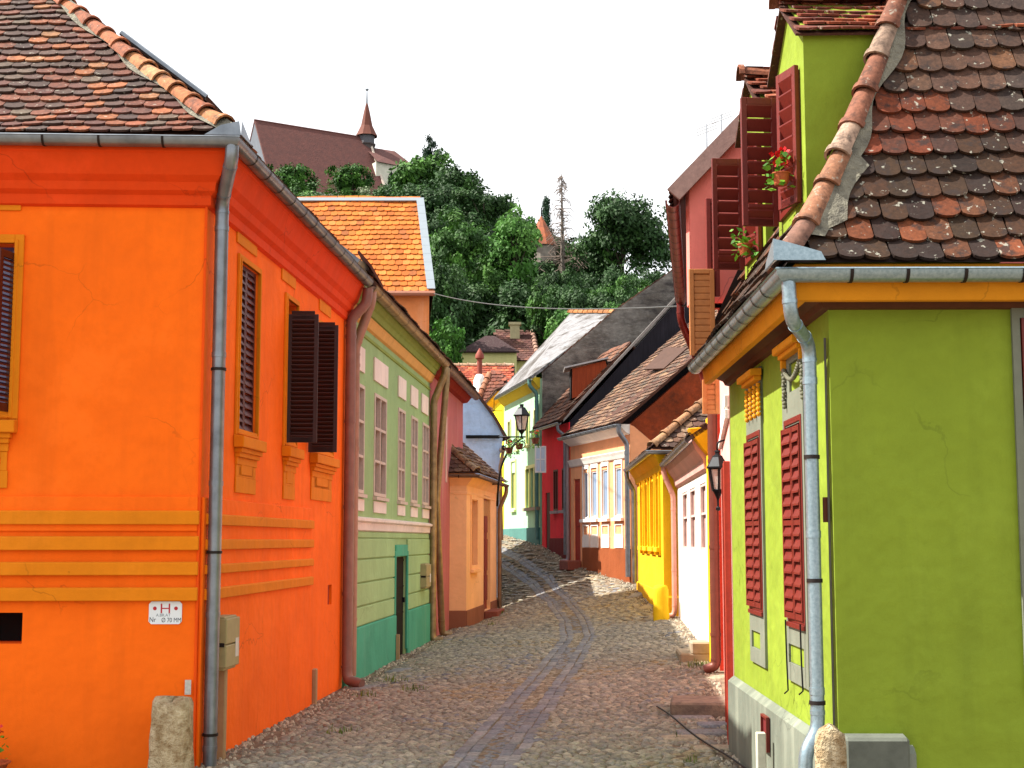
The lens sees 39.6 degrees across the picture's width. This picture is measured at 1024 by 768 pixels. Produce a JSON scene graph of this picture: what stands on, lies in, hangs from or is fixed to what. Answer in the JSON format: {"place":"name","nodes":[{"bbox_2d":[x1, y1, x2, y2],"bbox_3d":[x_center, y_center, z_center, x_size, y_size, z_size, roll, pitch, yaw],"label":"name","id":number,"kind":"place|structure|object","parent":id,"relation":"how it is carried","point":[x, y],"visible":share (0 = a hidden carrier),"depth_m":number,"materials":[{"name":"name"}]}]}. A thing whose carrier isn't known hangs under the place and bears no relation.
{"place":"outdoors","nodes":[
{"label":"outdoors","id":0,"kind":"place"},
{"bbox_2d":[76,0,778,279],"label":"sky","id":1,"kind":"structure","parent":0,"point":[603,95],"materials":[{"name":"white"}]},
{"bbox_2d":[195,534,742,767],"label":"street","id":2,"kind":"structure","parent":0,"point":[458,658],"depth_m":18.83,"materials":[{"name":"stone"}]},
{"bbox_2d":[676,648,709,661],"bbox_3d":[2.944,4.457,23.151,0.490,0.220,1.100,0,-6,3],"label":"stone step","id":3,"kind":"object","parent":2,"relation":"on","point":[683,655],"visible":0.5,"depth_m":22.62,"materials":[{"name":"stone"}]},
{"bbox_2d":[689,640,709,653],"bbox_3d":[3.019,4.238,22.894,0.310,0.200,0.550,0,-6,3],"label":"stone step","id":4,"kind":"object","parent":3,"relation":"on","point":[698,646],"visible":0.98,"depth_m":22.63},
{"bbox_2d":[670,695,724,717],"bbox_3d":[2.316,4.040,17.537,0.710,0.303,0.850,-1,-6,7],"label":"stone step","id":5,"kind":"object","parent":2,"relation":"on","point":[714,706],"visible":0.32,"depth_m":17.16,"materials":[{"name":"stone"}]},
{"bbox_2d":[656,706,746,767],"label":"cable","id":6,"kind":"object","parent":2,"relation":"on","point":[705,742],"visible":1,"depth_m":15.30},
{"bbox_2d":[814,723,846,767],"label":"guard stone","id":7,"kind":"object","parent":2,"relation":"on","point":[830,751],"visible":1,"depth_m":9.31,"materials":[{"name":"stone"}]},
{"bbox_2d":[198,213,741,767],"bbox_3d":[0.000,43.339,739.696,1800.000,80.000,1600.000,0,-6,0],"label":"ground","id":8,"kind":"structure","parent":0,"point":[528,591],"depth_m":29.97,"materials":[{"name":"stone"}]},
{"bbox_2d":[147,695,193,767],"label":"guard stone","id":9,"kind":"object","parent":8,"relation":"on","point":[171,738],"visible":1,"depth_m":13.26,"materials":[{"name":"stone"}]},
{"bbox_2d":[0,0,382,767],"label":"town house","id":10,"kind":"structure","parent":8,"relation":"on","point":[184,276],"depth_m":14.31,"materials":[{"name":"orange paint"}]},
{"bbox_2d":[0,234,24,418],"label":"window","id":11,"kind":"structure","parent":10,"relation":"in","point":[11,259],"depth_m":14.17,"materials":[{"name":"paint"}]},
{"bbox_2d":[149,601,181,623],"bbox_3d":[-3.407,2.248,13.978,0.321,0.221,0.010,0,-6,-3],"label":"hydrant sign","id":12,"kind":"object","parent":10,"relation":"attached to","point":[165,612],"visible":1,"depth_m":13.97,"materials":[{"name":"metal"}]},
{"bbox_2d":[217,615,239,758],"bbox_3d":[-2.951,3.113,14.502,0.201,1.483,0.518,0,-6,4],"label":"meter box","id":13,"kind":"object","parent":10,"relation":"attached to","point":[229,641],"visible":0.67,"depth_m":14.44,"materials":[{"name":"beige metal"}]},
{"bbox_2d":[234,253,261,439],"bbox_3d":[-2.985,-0.394,15.985,0.102,1.993,0.978,0,-6,4],"label":"window","id":14,"kind":"structure","parent":10,"relation":"in","point":[240,428],"depth_m":16.05,"materials":[{"name":"paint"}]},
{"bbox_2d":[282,292,299,447],"bbox_3d":[-2.802,-0.158,18.086,0.041,1.920,0.741,0,-6,4],"label":"window","id":15,"kind":"structure","parent":10,"relation":"in","point":[288,297],"depth_m":17.76,"materials":[{"name":"paint"}]},
{"bbox_2d":[312,668,317,704],"bbox_3d":[-2.649,4.093,19.083,0.060,0.537,0.090,0,-6,4],"label":"conduit","id":16,"kind":"object","parent":10,"relation":"attached to","point":[314,683],"visible":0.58,"depth_m":19.05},
{"bbox_2d":[266,162,319,193],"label":"tree","id":17,"kind":"object","parent":8,"relation":"on","point":[286,174],"visible":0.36,"depth_m":265.66,"materials":[{"name":"green plant"}]},
{"bbox_2d":[290,177,334,196],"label":"tree","id":18,"kind":"object","parent":8,"relation":"on","point":[294,187],"visible":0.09,"depth_m":254.19,"materials":[{"name":"green plant"}]},
{"bbox_2d":[250,88,407,195],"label":"church","id":19,"kind":"structure","parent":8,"relation":"on","point":[318,152],"depth_m":311.87,"materials":[{"name":"tile"}]},
{"bbox_2d":[324,162,374,195],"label":"tree","id":20,"kind":"object","parent":8,"relation":"on","point":[345,182],"visible":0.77,"depth_m":272.39,"materials":[{"name":"green plant"}]},
{"bbox_2d":[297,196,434,334],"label":"house","id":21,"kind":"structure","parent":8,"relation":"on","point":[387,238],"depth_m":47.13,"materials":[{"name":"tile"}]},
{"bbox_2d":[370,183,396,196],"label":"tree","id":22,"kind":"object","parent":8,"relation":"on","point":[384,189],"visible":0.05,"depth_m":214.91,"materials":[{"name":"green plant"}]},
{"bbox_2d":[342,270,449,687],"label":"town house","id":23,"kind":"structure","parent":8,"relation":"on","point":[401,359],"depth_m":26.06,"materials":[{"name":"green paint"}]},
{"bbox_2d":[358,384,367,497],"bbox_3d":[-2.475,0.897,22.848,0.140,1.836,1.095,0,-6,4],"label":"window","id":24,"kind":"structure","parent":23,"relation":"in","point":[361,494],"depth_m":23.28,"materials":[{"name":"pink wood"}]},
{"bbox_2d":[373,393,388,501],"bbox_3d":[-2.336,1.131,24.975,0.170,1.836,1.354,0,-6,4],"label":"window","id":25,"kind":"structure","parent":23,"relation":"in","point":[380,435],"depth_m":25.01,"materials":[{"name":"white wood"}]},
{"bbox_2d":[396,557,404,654],"bbox_3d":[-2.176,4.250,27.105,0.085,1.878,1.446,0,-6,4],"label":"door","id":26,"kind":"structure","parent":23,"relation":"in","point":[400,599],"depth_m":27.45,"materials":[{"name":"wood"}]},
{"bbox_2d":[397,407,407,504],"bbox_3d":[-2.141,1.404,27.456,0.140,1.836,0.961,0,-6,4],"label":"window","id":27,"kind":"structure","parent":23,"relation":"in","point":[401,413],"depth_m":27.49,"materials":[{"name":"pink wood"}]},
{"bbox_2d":[410,415,419,506],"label":"window","id":28,"kind":"structure","parent":23,"relation":"in","point":[414,421],"depth_m":29.23,"materials":[{"name":"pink wood"}]},
{"bbox_2d":[419,563,430,588],"bbox_3d":[-1.840,4.062,30.123,0.171,0.522,0.756,0,-6,4],"label":"meter box","id":29,"kind":"object","parent":23,"relation":"attached to","point":[425,575],"visible":1,"depth_m":29.78,"materials":[{"name":"beige metal"}]},
{"bbox_2d":[422,422,430,508],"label":"window","id":30,"kind":"structure","parent":23,"relation":"in","point":[425,428],"depth_m":30.96,"materials":[{"name":"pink wood"}]},
{"bbox_2d":[387,147,454,196],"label":"tree","id":31,"kind":"object","parent":8,"relation":"on","point":[416,169],"visible":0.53,"depth_m":201.38,"materials":[{"name":"green plant"}]},
{"bbox_2d":[388,179,461,212],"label":"tree","id":32,"kind":"object","parent":8,"relation":"on","point":[432,199],"visible":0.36,"depth_m":179.88,"materials":[{"name":"green plant"}]},
{"bbox_2d":[422,134,442,164],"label":"pine","id":33,"kind":"object","parent":8,"relation":"on","point":[427,151],"visible":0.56,"depth_m":209.56,"materials":[{"name":"green plant"}]},
{"bbox_2d":[427,215,454,268],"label":"tree","id":34,"kind":"object","parent":8,"relation":"on","point":[432,225],"visible":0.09,"depth_m":134.76,"materials":[{"name":"green plant"}]},
{"bbox_2d":[425,203,465,224],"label":"tree","id":35,"kind":"object","parent":8,"relation":"on","point":[429,216],"visible":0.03,"depth_m":155.41,"materials":[{"name":"green plant"}]},
{"bbox_2d":[429,316,465,362],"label":"tree","id":36,"kind":"object","parent":8,"relation":"on","point":[447,337],"visible":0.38,"depth_m":86.72,"materials":[{"name":"green plant"}]},
{"bbox_2d":[431,252,467,287],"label":"tree","id":37,"kind":"object","parent":8,"relation":"on","point":[446,267],"visible":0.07,"depth_m":111.68,"materials":[{"name":"green plant"}]},
{"bbox_2d":[429,263,475,351],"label":"tree","id":38,"kind":"object","parent":8,"relation":"on","point":[451,285],"visible":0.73,"depth_m":105.15,"materials":[{"name":"green plant"}]},
{"bbox_2d":[428,355,479,635],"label":"town house","id":39,"kind":"structure","parent":8,"relation":"on","point":[458,392],"depth_m":34.18,"materials":[{"name":"paint"}]},
{"bbox_2d":[430,163,484,206],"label":"tree","id":40,"kind":"object","parent":8,"relation":"on","point":[456,178],"visible":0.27,"depth_m":191.11,"materials":[{"name":"green plant"}]},
{"bbox_2d":[429,205,492,291],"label":"tree","id":41,"kind":"object","parent":8,"relation":"on","point":[460,243],"visible":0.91,"depth_m":121.01,"materials":[{"name":"green plant"}]},
{"bbox_2d":[458,280,498,337],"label":"tree","id":42,"kind":"object","parent":8,"relation":"on","point":[480,293],"visible":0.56,"depth_m":118.55,"materials":[{"name":"green plant"}]},
{"bbox_2d":[448,443,509,628],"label":"town house","id":43,"kind":"structure","parent":8,"relation":"on","point":[473,558],"depth_m":36.60,"materials":[{"name":"orange paint"}]},
{"bbox_2d":[470,495,480,572],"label":"window","id":44,"kind":"structure","parent":43,"relation":"in","point":[474,568],"depth_m":37.05,"materials":[{"name":"orange paint"}]},
{"bbox_2d":[483,499,487,608],"bbox_3d":[-0.799,4.698,39.600,0.090,3.144,1.586,-1,-6,6],"label":"door","id":45,"kind":"structure","parent":43,"relation":"in","point":[485,580],"depth_m":39.89,"materials":[{"name":"wood"}]},
{"bbox_2d":[492,404,529,505],"bbox_3d":[-0.197,1.983,39.533,1.522,2.835,0.593,-4,-7,29],"label":"street lamp","id":46,"kind":"object","parent":43,"relation":"attached to","point":[521,414],"visible":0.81,"depth_m":39.33,"materials":[{"name":"black metal"}]},
{"bbox_2d":[459,370,506,596],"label":"town house","id":47,"kind":"structure","parent":8,"relation":"on","point":[483,430],"depth_m":42.69,"materials":[{"name":"paint"}]},
{"bbox_2d":[449,183,518,232],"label":"tree","id":48,"kind":"object","parent":8,"relation":"on","point":[487,211],"visible":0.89,"depth_m":172.98,"materials":[{"name":"green plant"}]},
{"bbox_2d":[454,362,514,385],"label":"house","id":49,"kind":"structure","parent":8,"relation":"on","point":[468,370],"depth_m":75.69,"materials":[{"name":"tile"}]},
{"bbox_2d":[461,232,520,296],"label":"tree","id":50,"kind":"object","parent":8,"relation":"on","point":[484,256],"visible":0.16,"depth_m":127.00,"materials":[{"name":"green plant"}]},
{"bbox_2d":[478,370,507,411],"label":"house","id":51,"kind":"structure","parent":8,"relation":"on","point":[493,380],"depth_m":67.77,"materials":[{"name":"tile"}]},
{"bbox_2d":[474,348,483,391],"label":"chimney pipe","id":52,"kind":"object","parent":51,"relation":"on","point":[479,376],"visible":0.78,"depth_m":71.19,"materials":[{"name":"metal"}]},
{"bbox_2d":[468,254,520,310],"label":"tree","id":53,"kind":"object","parent":8,"relation":"on","point":[496,280],"visible":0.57,"depth_m":124.65,"materials":[{"name":"green plant"}]},
{"bbox_2d":[484,608,504,618],"bbox_3d":[-0.481,6.450,39.374,0.370,0.388,1.786,-1,-6,6],"label":"step","id":54,"kind":"object","parent":8,"relation":"on","point":[492,612],"visible":0.5,"depth_m":38.52,"materials":[{"name":"stone"}]},
{"bbox_2d":[485,385,504,528],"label":"town house","id":55,"kind":"structure","parent":8,"relation":"on","point":[498,408],"depth_m":59.27,"materials":[{"name":"paint"}]},
{"bbox_2d":[459,322,538,376],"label":"house","id":56,"kind":"structure","parent":8,"relation":"on","point":[516,346],"depth_m":108.46,"materials":[{"name":"tile"}]},
{"bbox_2d":[470,316,529,340],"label":"bush","id":57,"kind":"object","parent":8,"relation":"on","point":[491,328],"visible":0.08,"depth_m":115.29,"materials":[{"name":"green plant"}]},
{"bbox_2d":[481,202,542,289],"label":"tree","id":58,"kind":"object","parent":8,"relation":"on","point":[514,239],"visible":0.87,"depth_m":126.01,"materials":[{"name":"green plant"}]},
{"bbox_2d":[482,278,544,335],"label":"tree","id":59,"kind":"object","parent":8,"relation":"on","point":[517,294],"visible":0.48,"depth_m":118.21,"materials":[{"name":"green plant"}]},
{"bbox_2d":[326,611,726,762],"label":"grass","id":60,"kind":"structure","parent":8,"relation":"on","point":[392,680],"depth_m":20.43,"materials":[{"name":"plant"}]},
{"bbox_2d":[525,279,559,345],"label":"tree","id":61,"kind":"object","parent":8,"relation":"on","point":[539,316],"visible":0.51,"depth_m":112.54,"materials":[{"name":"green plant"}]},
{"bbox_2d":[534,208,556,262],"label":"tower","id":62,"kind":"structure","parent":8,"relation":"on","point":[545,248],"depth_m":151.29,"materials":[{"name":"tile"}]},
{"bbox_2d":[541,196,553,234],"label":"conifer","id":63,"kind":"object","parent":8,"relation":"on","point":[546,207],"visible":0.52,"depth_m":167.96,"materials":[{"name":"green plant"}]},
{"bbox_2d":[532,258,567,279],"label":"tree","id":64,"kind":"object","parent":8,"relation":"on","point":[547,268],"visible":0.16,"depth_m":141.08,"materials":[{"name":"green plant"}]},
{"bbox_2d":[543,307,569,339],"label":"tree","id":65,"kind":"object","parent":8,"relation":"on","point":[563,315],"visible":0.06,"depth_m":91.98,"materials":[{"name":"green plant"}]},
{"bbox_2d":[535,173,586,272],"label":"dead spruce","id":66,"kind":"object","parent":8,"relation":"on","point":[562,257],"visible":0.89,"depth_m":142.47,"materials":[{"name":"grey plant"}]},
{"bbox_2d":[543,266,584,299],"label":"tree","id":67,"kind":"object","parent":8,"relation":"on","point":[564,277],"visible":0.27,"depth_m":119.23,"materials":[{"name":"green plant"}]},
{"bbox_2d":[559,560,580,569],"bbox_3d":[1.815,5.644,44.287,0.440,0.300,0.953,2,-6,-15],"label":"stone step","id":68,"kind":"object","parent":8,"relation":"on","point":[569,564],"visible":0.98,"depth_m":43.87,"materials":[{"name":"stone"}]},
{"bbox_2d":[542,275,598,318],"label":"tree","id":69,"kind":"object","parent":8,"relation":"on","point":[555,296],"visible":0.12,"depth_m":110.37,"materials":[{"name":"green plant"}]},
{"bbox_2d":[556,287,594,324],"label":"tree","id":70,"kind":"object","parent":8,"relation":"on","point":[575,298],"visible":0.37,"depth_m":101.02,"materials":[{"name":"green plant"}]},
{"bbox_2d":[494,270,674,544],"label":"town house","id":71,"kind":"structure","parent":8,"relation":"on","point":[577,336],"depth_m":50.69,"materials":[{"name":"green paint"}]},
{"bbox_2d":[509,459,515,511],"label":"window","id":72,"kind":"structure","parent":71,"relation":"in","point":[513,509],"depth_m":54.89,"materials":[{"name":"paint"}]},
{"bbox_2d":[522,464,539,510],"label":"window","id":73,"kind":"structure","parent":71,"relation":"in","point":[528,467],"depth_m":51.41,"materials":[{"name":"paint"}]},
{"bbox_2d":[566,252,618,283],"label":"tree","id":74,"kind":"object","parent":8,"relation":"on","point":[589,270],"visible":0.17,"depth_m":142.93,"materials":[{"name":"green plant"}]},
{"bbox_2d":[584,291,614,307],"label":"tree","id":75,"kind":"object","parent":8,"relation":"on","point":[597,301],"visible":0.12,"depth_m":100.91,"materials":[{"name":"green plant"}]},
{"bbox_2d":[584,281,622,307],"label":"tree","id":76,"kind":"object","parent":8,"relation":"on","point":[611,290],"visible":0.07,"depth_m":105.45,"materials":[{"name":"green plant"}]},
{"bbox_2d":[529,298,689,559],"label":"town house","id":77,"kind":"structure","parent":8,"relation":"on","point":[624,360],"depth_m":46.82,"materials":[{"name":"paint"}]},
{"bbox_2d":[547,493,549,548],"bbox_3d":[1.276,4.731,48.448,0.035,2.052,0.628,1,-6,-13],"label":"door","id":78,"kind":"structure","parent":77,"relation":"in","point":[548,494],"depth_m":48.53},
{"bbox_2d":[550,469,557,513],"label":"window","id":79,"kind":"structure","parent":77,"relation":"in","point":[555,472],"depth_m":47.51,"materials":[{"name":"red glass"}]},
{"bbox_2d":[595,265,627,286],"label":"tree","id":80,"kind":"object","parent":8,"relation":"on","point":[612,275],"visible":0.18,"depth_m":120.31,"materials":[{"name":"green plant"}]},
{"bbox_2d":[565,188,671,275],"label":"tree","id":81,"kind":"object","parent":8,"relation":"on","point":[623,227],"visible":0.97,"depth_m":134.63,"materials":[{"name":"green plant"}]},
{"bbox_2d":[612,282,638,304],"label":"tree","id":82,"kind":"object","parent":8,"relation":"on","point":[622,296],"visible":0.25,"depth_m":102.06,"materials":[{"name":"green plant"}]},
{"bbox_2d":[615,273,650,291],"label":"tree","id":83,"kind":"object","parent":8,"relation":"on","point":[642,286],"visible":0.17,"depth_m":119.28,"materials":[{"name":"green plant"}]},
{"bbox_2d":[557,310,717,583],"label":"town house","id":84,"kind":"structure","parent":8,"relation":"on","point":[605,447],"depth_m":41.84,"materials":[{"name":"pink paint"}]},
{"bbox_2d":[575,479,579,560],"bbox_3d":[2.083,4.293,44.507,0.055,2.634,0.653,2,-6,-15],"label":"door","id":85,"kind":"structure","parent":84,"relation":"in","point":[577,481],"depth_m":44.55,"materials":[{"name":"wood"}]},
{"bbox_2d":[579,465,589,546],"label":"window","id":86,"kind":"structure","parent":84,"relation":"in","point":[585,478],"depth_m":43.77,"materials":[{"name":"white paint"}]},
{"bbox_2d":[587,463,598,547],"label":"window","id":87,"kind":"structure","parent":84,"relation":"in","point":[594,503],"depth_m":42.93,"materials":[{"name":"white paint"}]},
{"bbox_2d":[598,462,609,547],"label":"window","id":88,"kind":"structure","parent":84,"relation":"in","point":[605,538],"depth_m":41.92,"materials":[{"name":"white paint"}]},
{"bbox_2d":[611,459,623,547],"bbox_3d":[3.043,3.427,40.688,0.180,2.510,0.836,2,-6,-15],"label":"window","id":89,"kind":"structure","parent":84,"relation":"in","point":[618,499],"depth_m":40.78,"materials":[{"name":"white paint"}]},
{"bbox_2d":[623,265,662,282],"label":"tree","id":90,"kind":"object","parent":8,"relation":"on","point":[641,274],"visible":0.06,"depth_m":125.96,"materials":[{"name":"green plant"}]},
{"bbox_2d":[653,585,669,620],"bbox_3d":[3.157,4.675,30.126,0.339,0.839,0.326,0,-6,0],"label":"guard stone","id":91,"kind":"object","parent":8,"relation":"on","point":[660,602],"visible":0.93,"depth_m":30.00,"materials":[{"name":"paint"}]},
{"bbox_2d":[623,398,706,615],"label":"town house","id":92,"kind":"structure","parent":8,"relation":"on","point":[643,468],"depth_m":32.20,"materials":[{"name":"paint"}]},
{"bbox_2d":[638,481,643,552],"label":"window","id":93,"kind":"structure","parent":92,"relation":"in","point":[641,502],"depth_m":36.42,"materials":[{"name":"paint"}]},
{"bbox_2d":[642,478,649,553],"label":"window","id":94,"kind":"structure","parent":92,"relation":"in","point":[644,548],"depth_m":34.71,"materials":[{"name":"paint"}]},
{"bbox_2d":[647,474,655,554],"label":"window","id":95,"kind":"structure","parent":92,"relation":"in","point":[650,548],"depth_m":33.73,"materials":[{"name":"paint"}]},
{"bbox_2d":[653,472,660,555],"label":"window","id":96,"kind":"structure","parent":92,"relation":"in","point":[656,549],"depth_m":31.47,"materials":[{"name":"paint"}]},
{"bbox_2d":[660,418,710,659],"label":"town house","id":97,"kind":"structure","parent":8,"relation":"on","point":[684,462],"depth_m":26.12,"materials":[{"name":"paint"}]},
{"bbox_2d":[683,491,687,548],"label":"window","id":98,"kind":"structure","parent":97,"relation":"in","point":[685,543],"depth_m":29.05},
{"bbox_2d":[690,487,695,549],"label":"window","id":99,"kind":"structure","parent":97,"relation":"in","point":[692,491],"depth_m":26.99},
{"bbox_2d":[700,483,706,550],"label":"window","id":100,"kind":"structure","parent":97,"relation":"in","point":[703,522],"depth_m":24.56,"materials":[{"name":"wood"}]},
{"bbox_2d":[755,732,766,767],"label":"post","id":101,"kind":"object","parent":8,"relation":"on","point":[760,737],"visible":1,"depth_m":12.14,"materials":[{"name":"concrete"}]},
{"bbox_2d":[665,115,1023,744],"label":"town house","id":102,"kind":"structure","parent":8,"relation":"on","point":[701,286],"depth_m":15.68,"materials":[{"name":"red paint"}]},
{"bbox_2d":[434,293,686,309],"bbox_3d":[0.146,-2.010,33.005,0.023,4.147,23.137,1,-6,-13],"label":"overhead wire","id":103,"kind":"object","parent":102,"relation":"attached to","point":[572,308],"visible":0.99,"depth_m":27.67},
{"bbox_2d":[707,439,724,510],"bbox_3d":[2.714,1.161,18.167,0.492,0.918,0.280,2,-7,-21],"label":"wall lantern","id":104,"kind":"object","parent":102,"relation":"attached to","point":[714,465],"depth_m":18.06,"materials":[{"name":"black metal"}]},
{"bbox_2d":[687,0,1023,767],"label":"town house","id":105,"kind":"structure","parent":8,"relation":"on","point":[861,352],"depth_m":10.21,"materials":[{"name":"paint"}]},
{"bbox_2d":[730,226,757,260],"bbox_3d":[2.156,-1.303,13.223,0.269,0.344,0.277,0,-6,0],"label":"potted plant","id":106,"kind":"object","parent":105,"relation":"on","point":[745,247],"visible":0.98,"depth_m":13.17,"materials":[{"name":"green plant"}]},
{"bbox_2d":[743,429,763,616],"bbox_3d":[2.300,1.315,13.468,0.081,1.714,0.807,0,-6,0],"label":"window","id":107,"kind":"structure","parent":105,"relation":"in","point":[751,449],"depth_m":13.44,"materials":[{"name":"wood"}]},
{"bbox_2d":[763,146,799,190],"bbox_3d":[2.136,-1.710,11.318,0.296,0.362,0.256,0,-6,0],"label":"potted plant","id":108,"kind":"object","parent":105,"relation":"on","point":[779,177],"visible":1,"depth_m":11.28,"materials":[{"name":"green plant"}]},
{"bbox_2d":[780,413,805,694],"bbox_3d":[2.266,1.386,11.405,0.094,2.243,0.749,0,-6,0],"label":"window","id":109,"kind":"structure","parent":105,"relation":"in","point":[791,453],"depth_m":11.42,"materials":[{"name":"red wood"}]},
{"bbox_2d":[844,733,909,767],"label":"stone block","id":110,"kind":"structure","parent":105,"relation":"attached to","point":[866,750],"depth_m":9.77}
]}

